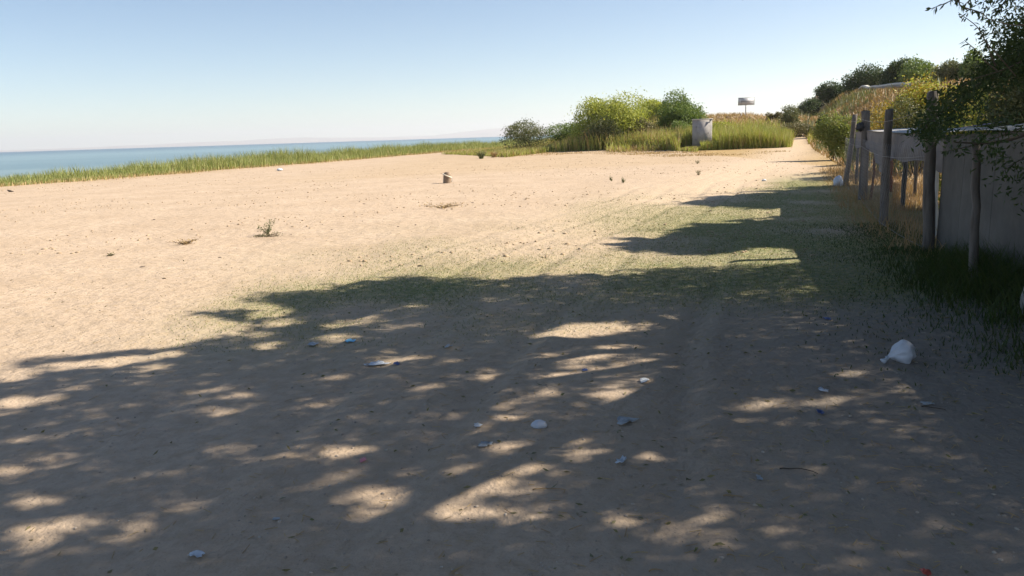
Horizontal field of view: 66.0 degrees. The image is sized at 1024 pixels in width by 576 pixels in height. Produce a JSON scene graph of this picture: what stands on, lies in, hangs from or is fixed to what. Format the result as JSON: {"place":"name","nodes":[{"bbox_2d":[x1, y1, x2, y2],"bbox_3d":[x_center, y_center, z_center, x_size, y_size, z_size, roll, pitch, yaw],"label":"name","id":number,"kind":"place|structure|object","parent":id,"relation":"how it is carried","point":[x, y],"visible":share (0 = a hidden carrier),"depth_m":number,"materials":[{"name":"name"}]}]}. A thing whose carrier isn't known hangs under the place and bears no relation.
{"place":"outdoors","nodes":[
{"label":"outdoors","id":0,"kind":"place"},
{"bbox_2d":[0,135,551,177],"bbox_3d":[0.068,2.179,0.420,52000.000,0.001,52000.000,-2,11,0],"label":"water","id":1,"kind":"structure","parent":0,"point":[24,162],"depth_m":289.89,"materials":[{"name":"blue liquid"}]},
{"bbox_2d":[0,126,573,151],"bbox_3d":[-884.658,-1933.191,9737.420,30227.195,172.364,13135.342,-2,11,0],"label":"hills","id":2,"kind":"structure","parent":0,"point":[495,132],"depth_m":12820.28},
{"bbox_2d":[0,84,1023,575],"bbox_3d":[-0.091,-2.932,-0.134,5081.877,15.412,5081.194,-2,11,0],"label":"ground","id":3,"kind":"structure","parent":0,"point":[38,360],"depth_m":5.09,"materials":[{"name":"beige sand"}]},
{"bbox_2d":[169,237,198,244],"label":"dry plant","id":4,"kind":"object","parent":3,"relation":"on","point":[187,242],"visible":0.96,"depth_m":13.18,"materials":[{"name":"plant"}]},
{"bbox_2d":[189,550,204,557],"bbox_3d":[-1.247,1.050,3.119,0.069,0.016,0.054,-2,11,0],"label":"paper scrap","id":5,"kind":"object","parent":3,"relation":"on","point":[198,553],"visible":1,"depth_m":3.12,"materials":[{"name":"white paper"}]},
{"bbox_2d":[257,219,274,234],"bbox_3d":[-4.426,-1.094,14.238,0.275,0.298,0.298,6,13,34],"label":"sand plant","id":6,"kind":"object","parent":3,"relation":"on","point":[268,229],"visible":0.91,"depth_m":14.26,"materials":[{"name":"green plant"}]},
{"bbox_2d":[253,231,280,237],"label":"creeping plant","id":7,"kind":"object","parent":3,"relation":"on","point":[274,234],"visible":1,"depth_m":14.07,"materials":[{"name":"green plant"}]},
{"bbox_2d":[0,137,544,186],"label":"shore reeds","id":8,"kind":"object","parent":3,"relation":"on","point":[271,158],"visible":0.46,"depth_m":62.70,"materials":[{"name":"green plant"}]},
{"bbox_2d":[364,360,388,364],"bbox_3d":[-0.986,0.546,5.764,0.194,0.019,0.104,-6,12,-19],"label":"paper scrap","id":9,"kind":"object","parent":3,"relation":"on","point":[378,362],"visible":1,"depth_m":5.77,"materials":[{"name":"white paper"}]},
{"bbox_2d":[0,168,787,278],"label":"dark debris","id":10,"kind":"object","parent":3,"relation":"on","point":[367,235],"visible":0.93,"depth_m":15.41,"materials":[{"name":"brown wood"}]},
{"bbox_2d":[0,152,827,270],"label":"sand clods","id":11,"kind":"object","parent":3,"relation":"on","point":[505,255],"visible":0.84,"depth_m":18.77,"materials":[{"name":"beige sand"}]},
{"bbox_2d":[419,201,463,208],"bbox_3d":[-1.575,-1.934,18.431,0.825,0.192,0.899,7,14,37],"label":"dry plant","id":12,"kind":"object","parent":3,"relation":"on","point":[443,206],"visible":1,"depth_m":18.41,"materials":[{"name":"plant"}]},
{"bbox_2d":[443,172,452,182],"bbox_3d":[-2.349,-4.027,28.742,0.369,0.413,0.350,-2,11,0],"label":"bucket","id":13,"kind":"object","parent":3,"relation":"on","point":[447,177],"visible":0.98,"depth_m":28.63,"materials":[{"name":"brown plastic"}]},
{"bbox_2d":[475,151,486,158],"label":"tussock","id":14,"kind":"object","parent":3,"relation":"on","point":[480,155],"visible":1,"depth_m":60.39,"materials":[{"name":"green plant"}]},
{"bbox_2d":[478,441,492,446],"bbox_3d":[-0.139,0.816,4.126,0.078,0.014,0.057,-2,11,0],"label":"paper scrap","id":15,"kind":"object","parent":3,"relation":"on","point":[484,443],"visible":1,"depth_m":4.13,"materials":[{"name":"white paper"}]},
{"bbox_2d":[490,151,498,157],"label":"tussock","id":16,"kind":"object","parent":3,"relation":"on","point":[494,153],"visible":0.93,"depth_m":62.27,"materials":[{"name":"plant"}]},
{"bbox_2d":[1,213,1023,575],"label":"pebbles","id":17,"kind":"object","parent":3,"relation":"on","point":[503,437],"visible":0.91,"depth_m":4.12,"materials":[{"name":"grey stone"}]},
{"bbox_2d":[10,238,1020,573],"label":"fallen leaves","id":18,"kind":"object","parent":3,"relation":"on","point":[658,410],"visible":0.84,"depth_m":4.47,"materials":[{"name":"brown plant"}]},
{"bbox_2d":[499,117,555,148],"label":"shrub","id":19,"kind":"object","parent":3,"relation":"on","point":[514,133],"visible":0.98,"depth_m":73.90,"materials":[{"name":"green plant"}]},
{"bbox_2d":[531,420,546,428],"bbox_3d":[0.149,0.755,4.386,0.092,0.040,0.072,-2,11,0],"label":"white lump","id":20,"kind":"object","parent":3,"relation":"on","point":[538,424],"visible":1,"depth_m":4.37,"materials":[{"name":"plastic"}]},
{"bbox_2d":[67,223,1023,575],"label":"straw bits","id":21,"kind":"object","parent":3,"relation":"on","point":[683,411],"visible":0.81,"depth_m":4.45,"materials":[{"name":"beige plant"}]},
{"bbox_2d":[532,488,565,489],"bbox_3d":[0.169,0.919,3.605,0.153,0.010,0.009,-2,11,1],"label":"stick","id":22,"kind":"object","parent":3,"relation":"on","point":[547,488],"visible":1,"depth_m":3.60,"materials":[{"name":"wood"}]},
{"bbox_2d":[543,120,580,140],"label":"shrub","id":23,"kind":"object","parent":3,"relation":"on","point":[564,131],"visible":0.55,"depth_m":72.54,"materials":[{"name":"green plant"}]},
{"bbox_2d":[148,180,986,353],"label":"turf","id":24,"kind":"structure","parent":3,"relation":"on","point":[706,229],"depth_m":9.55,"materials":[{"name":"green plant"}]},
{"bbox_2d":[441,114,698,156],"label":"lakeside grass","id":25,"kind":"structure","parent":3,"relation":"on","point":[583,144],"depth_m":65.50,"materials":[{"name":"green plant"}]},
{"bbox_2d":[581,115,633,149],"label":"shrub","id":26,"kind":"object","parent":3,"relation":"on","point":[597,129],"visible":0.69,"depth_m":65.85,"materials":[{"name":"green plant"}]},
{"bbox_2d":[564,86,654,139],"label":"round tree","id":27,"kind":"object","parent":3,"relation":"on","point":[613,109],"visible":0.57,"depth_m":67.31,"materials":[{"name":"green plant"}]},
{"bbox_2d":[615,455,626,462],"bbox_3d":[0.532,0.838,3.869,0.048,0.027,0.074,4,12,26],"label":"paper scrap","id":28,"kind":"object","parent":3,"relation":"on","point":[622,459],"visible":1,"depth_m":3.87,"materials":[{"name":"white paper"}]},
{"bbox_2d":[617,416,639,424],"bbox_3d":[0.632,0.741,4.421,0.121,0.024,0.115,9,15,44],"label":"paper scrap","id":29,"kind":"object","parent":3,"relation":"on","point":[622,420],"visible":1,"depth_m":4.42,"materials":[{"name":"white paper"}]},
{"bbox_2d":[620,115,657,135],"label":"shrub","id":30,"kind":"object","parent":3,"relation":"on","point":[646,125],"visible":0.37,"depth_m":66.69,"materials":[{"name":"green plant"}]},
{"bbox_2d":[640,378,648,382],"bbox_3d":[0.862,0.597,5.112,0.067,0.017,0.087,-2,11,0],"label":"paper scrap","id":31,"kind":"object","parent":3,"relation":"on","point":[642,380],"visible":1,"depth_m":5.11,"materials":[{"name":"white paper"}]},
{"bbox_2d":[499,146,791,156],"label":"straw skirt","id":32,"kind":"object","parent":3,"relation":"on","point":[657,152],"visible":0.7,"depth_m":55.86,"materials":[{"name":"plant"}]},
{"bbox_2d":[630,96,673,119],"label":"round tree","id":33,"kind":"object","parent":3,"relation":"on","point":[652,104],"visible":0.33,"depth_m":80.97,"materials":[{"name":"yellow plant"}]},
{"bbox_2d":[656,119,691,132],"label":"shrub","id":34,"kind":"object","parent":3,"relation":"on","point":[677,123],"visible":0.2,"depth_m":65.44,"materials":[{"name":"green plant"}]},
{"bbox_2d":[650,87,715,129],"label":"round tree","id":35,"kind":"object","parent":3,"relation":"on","point":[683,110],"visible":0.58,"depth_m":69.89,"materials":[{"name":"green plant"}]},
{"bbox_2d":[692,118,712,146],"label":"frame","id":36,"kind":"object","parent":3,"relation":"on","point":[701,130],"visible":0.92,"depth_m":59.60,"materials":[{"name":"silver metal"}]},
{"bbox_2d":[696,122,709,146],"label":"door","id":37,"kind":"structure","parent":36,"relation":"in","point":[703,128],"depth_m":59.60,"materials":[{"name":"metal"}]},
{"bbox_2d":[603,116,816,152],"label":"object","id":38,"kind":"object","parent":3,"relation":"on","point":[651,147],"visible":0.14,"depth_m":63.91,"materials":[{"name":"plant"}]},
{"bbox_2d":[605,111,815,152],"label":"mound grass","id":39,"kind":"structure","parent":3,"relation":"on","point":[736,115],"depth_m":80.69,"materials":[{"name":"plant"}]},
{"bbox_2d":[712,120,732,127],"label":"shrub","id":40,"kind":"object","parent":3,"relation":"on","point":[720,122],"visible":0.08,"depth_m":70.32,"materials":[{"name":"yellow plant"}]},
{"bbox_2d":[679,119,795,150],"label":"track side grass","id":41,"kind":"structure","parent":3,"relation":"on","point":[754,142],"depth_m":57.94,"materials":[{"name":"green plant"}]},
{"bbox_2d":[738,97,754,116],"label":"roadside sign","id":42,"kind":"object","parent":3,"relation":"on","point":[746,101],"visible":0.94,"depth_m":85.72,"materials":[{"name":"white metal"}]},
{"bbox_2d":[707,115,813,122],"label":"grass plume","id":43,"kind":"object","parent":3,"relation":"on","point":[743,118],"visible":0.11,"depth_m":83.26,"materials":[{"name":"beige plant"}]},
{"bbox_2d":[765,111,781,120],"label":"shrub","id":44,"kind":"object","parent":3,"relation":"on","point":[775,115],"visible":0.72,"depth_m":80.20,"materials":[{"name":"green plant"}]},
{"bbox_2d":[778,104,800,123],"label":"shrub","id":45,"kind":"object","parent":3,"relation":"on","point":[790,115],"visible":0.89,"depth_m":75.88,"materials":[{"name":"green plant"}]},
{"bbox_2d":[779,122,816,136],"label":"shrub","id":46,"kind":"object","parent":3,"relation":"on","point":[800,127],"visible":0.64,"depth_m":68.01,"materials":[{"name":"green plant"}]},
{"bbox_2d":[779,467,817,473],"bbox_3d":[1.356,0.859,3.729,0.172,0.011,0.028,3,12,23],"label":"stick","id":47,"kind":"object","parent":3,"relation":"on","point":[796,468],"visible":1,"depth_m":3.73,"materials":[{"name":"brown wood"}]},
{"bbox_2d":[796,97,823,115],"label":"bank tree","id":48,"kind":"object","parent":3,"relation":"on","point":[813,105],"visible":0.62,"depth_m":159.85,"materials":[{"name":"green plant"}]},
{"bbox_2d":[816,112,828,129],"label":"shrub","id":49,"kind":"object","parent":3,"relation":"on","point":[819,119],"visible":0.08,"depth_m":66.44,"materials":[{"name":"green plant"}]},
{"bbox_2d":[818,386,828,391],"bbox_3d":[1.901,0.618,4.823,0.050,0.019,0.088,-2,11,0],"label":"paper scrap","id":50,"kind":"object","parent":3,"relation":"on","point":[821,388],"visible":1,"depth_m":4.80,"materials":[{"name":"white paper"}]},
{"bbox_2d":[812,78,845,103],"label":"bank tree","id":51,"kind":"object","parent":3,"relation":"on","point":[825,93],"visible":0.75,"depth_m":135.66,"materials":[{"name":"green plant"}]},
{"bbox_2d":[808,106,860,159],"bbox_3d":[15.483,-7.309,37.378,2.459,2.654,2.061,-2,11,0],"label":"shrub","id":52,"kind":"object","parent":3,"relation":"on","point":[834,136],"visible":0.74,"depth_m":37.20,"materials":[{"name":"green plant"}]},
{"bbox_2d":[833,175,842,185],"bbox_3d":[8.768,-2.880,21.180,0.272,0.303,0.216,-2,11,0],"label":"white bag","id":53,"kind":"object","parent":3,"relation":"on","point":[837,179],"visible":0.78,"depth_m":21.11,"materials":[{"name":"plastic"}]},
{"bbox_2d":[836,60,884,94],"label":"bank tree","id":54,"kind":"object","parent":3,"relation":"on","point":[864,76],"visible":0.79,"depth_m":113.95,"materials":[{"name":"green plant"}]},
{"bbox_2d":[843,117,879,164],"bbox_3d":[14.680,-6.033,32.431,1.804,1.996,1.823,8,15,42],"label":"shrub","id":55,"kind":"object","parent":3,"relation":"on","point":[854,150],"visible":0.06,"depth_m":32.34,"materials":[{"name":"green plant"}]},
{"bbox_2d":[819,163,945,260],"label":"grass","id":56,"kind":"structure","parent":3,"relation":"on","point":[850,190],"depth_m":14.07,"materials":[{"name":"plant"}]},
{"bbox_2d":[848,81,919,91],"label":"wall","id":57,"kind":"structure","parent":3,"relation":"on","point":[884,85],"depth_m":82.06,"materials":[{"name":"concrete"}]},
{"bbox_2d":[865,95,903,168],"bbox_3d":[13.147,-5.400,27.583,2.178,2.689,2.358,-2,11,0],"label":"shrub","id":58,"kind":"object","parent":3,"relation":"on","point":[876,122],"visible":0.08,"depth_m":27.23,"materials":[{"name":"green plant"}]},
{"bbox_2d":[749,221,1023,385],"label":"fence weeds","id":59,"kind":"object","parent":3,"relation":"on","point":[995,282],"visible":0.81,"depth_m":7.31,"materials":[{"name":"green plant"}]},
{"bbox_2d":[878,55,913,84],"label":"bank tree","id":60,"kind":"object","parent":3,"relation":"on","point":[892,70],"visible":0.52,"depth_m":108.07,"materials":[{"name":"green plant"}]},
{"bbox_2d":[880,339,916,363],"bbox_3d":[2.642,0.439,5.364,0.233,0.170,0.157,-7,12,-25],"label":"plastic bag","id":61,"kind":"object","parent":3,"relation":"on","point":[902,351],"visible":1,"depth_m":5.34,"materials":[{"name":"white plastic"}]},
{"bbox_2d":[877,92,925,175],"bbox_3d":[12.066,-4.614,23.788,1.913,2.571,2.471,-9,13,-33],"label":"shrub","id":62,"kind":"object","parent":3,"relation":"on","point":[902,120],"visible":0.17,"depth_m":23.68,"materials":[{"name":"green plant"}]},
{"bbox_2d":[799,74,1004,173],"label":"bank weeds","id":63,"kind":"object","parent":3,"relation":"on","point":[842,102],"visible":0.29,"depth_m":75.77,"materials":[{"name":"green plant"}]},
{"bbox_2d":[800,76,1009,185],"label":"bank grass","id":64,"kind":"structure","parent":3,"relation":"on","point":[892,94],"depth_m":65.15,"materials":[{"name":"plant"}]},
{"bbox_2d":[893,54,939,83],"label":"bank tree","id":65,"kind":"object","parent":3,"relation":"on","point":[915,67],"visible":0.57,"depth_m":99.91,"materials":[{"name":"green plant"}]},
{"bbox_2d":[919,568,930,575],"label":"red scrap","id":66,"kind":"object","parent":3,"relation":"on","point":[927,572],"visible":1,"depth_m":2.85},
{"bbox_2d":[876,65,977,169],"bbox_3d":[13.033,-5.278,24.645,2.875,3.317,2.992,-6,12,-21],"label":"shrub","id":67,"kind":"object","parent":3,"relation":"on","point":[921,89],"visible":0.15,"depth_m":24.30,"materials":[{"name":"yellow plant"}]},
{"bbox_2d":[843,90,1011,281],"bbox_3d":[7.278,-2.297,14.489,1.590,2.197,15.494,2,11,17],"label":"wire fence","id":68,"kind":"object","parent":3,"relation":"on","point":[929,207],"visible":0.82,"depth_m":11.87,"materials":[{"name":"wood"}]},
{"bbox_2d":[855,131,945,172],"bbox_3d":[6.916,-2.606,14.890,0.252,0.708,11.192,2,11,18],"label":"draped cloth","id":69,"kind":"object","parent":68,"relation":"hanging from","point":[877,138],"visible":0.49,"depth_m":11.96,"materials":[{"name":"grey fabric"}]},
{"bbox_2d":[855,122,864,131],"bbox_3d":[7.454,-3.438,16.838,0.210,0.228,0.189,-2,11,0],"label":"black bag","id":70,"kind":"object","parent":69,"relation":"on","point":[860,127],"visible":1,"depth_m":16.79,"materials":[{"name":"black plastic"}]},
{"bbox_2d":[869,124,1023,132],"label":"roof sheet","id":71,"kind":"object","parent":68,"relation":"on","point":[904,130],"visible":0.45,"depth_m":11.56,"materials":[{"name":"grey metal"}]},
{"bbox_2d":[921,401,933,404],"bbox_3d":[2.401,0.662,4.553,0.078,0.007,0.056,-2,11,0],"label":"paper scrap","id":72,"kind":"object","parent":3,"relation":"on","point":[925,402],"visible":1,"depth_m":4.55,"materials":[{"name":"white paper"}]},
{"bbox_2d":[926,57,961,82],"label":"bank tree","id":73,"kind":"object","parent":3,"relation":"on","point":[949,68],"visible":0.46,"depth_m":94.30,"materials":[{"name":"green plant"}]},
{"bbox_2d":[901,0,1023,313],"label":"shade tree","id":74,"kind":"object","parent":3,"relation":"on","point":[1006,65],"visible":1,"depth_m":6.31,"materials":[{"name":"green plant"}]},
{"bbox_2d":[922,80,1010,207],"bbox_3d":[7.679,-2.369,13.024,1.812,2.531,1.778,-2,11,0],"label":"shrub","id":75,"kind":"object","parent":3,"relation":"on","point":[974,122],"visible":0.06,"depth_m":13.00,"materials":[{"name":"green plant"}]},
{"bbox_2d":[957,44,985,78],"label":"bank tree","id":76,"kind":"object","parent":3,"relation":"on","point":[968,57],"visible":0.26,"depth_m":91.50,"materials":[{"name":"green plant"}]},
{"bbox_2d":[936,132,1023,269],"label":"sheet wall","id":77,"kind":"structure","parent":3,"relation":"on","point":[1004,223],"depth_m":8.29,"materials":[{"name":"grey metal"}]},
{"bbox_2d":[979,17,1023,132],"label":"tall shrub","id":78,"kind":"object","parent":3,"relation":"on","point":[1009,102],"visible":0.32,"depth_m":11.26,"materials":[{"name":"green plant"}]},
{"bbox_2d":[0,0,1023,149],"label":"sky","id":79,"kind":"structure","parent":0,"point":[74,73],"materials":[{"name":"blue"}]},
{"bbox_2d":[892,181,940,210],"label":"sunlit dry grass","id":80,"kind":"structure","parent":0,"point":[908,196],"depth_m":16.62,"materials":[{"name":"beige plant"}]}
]}

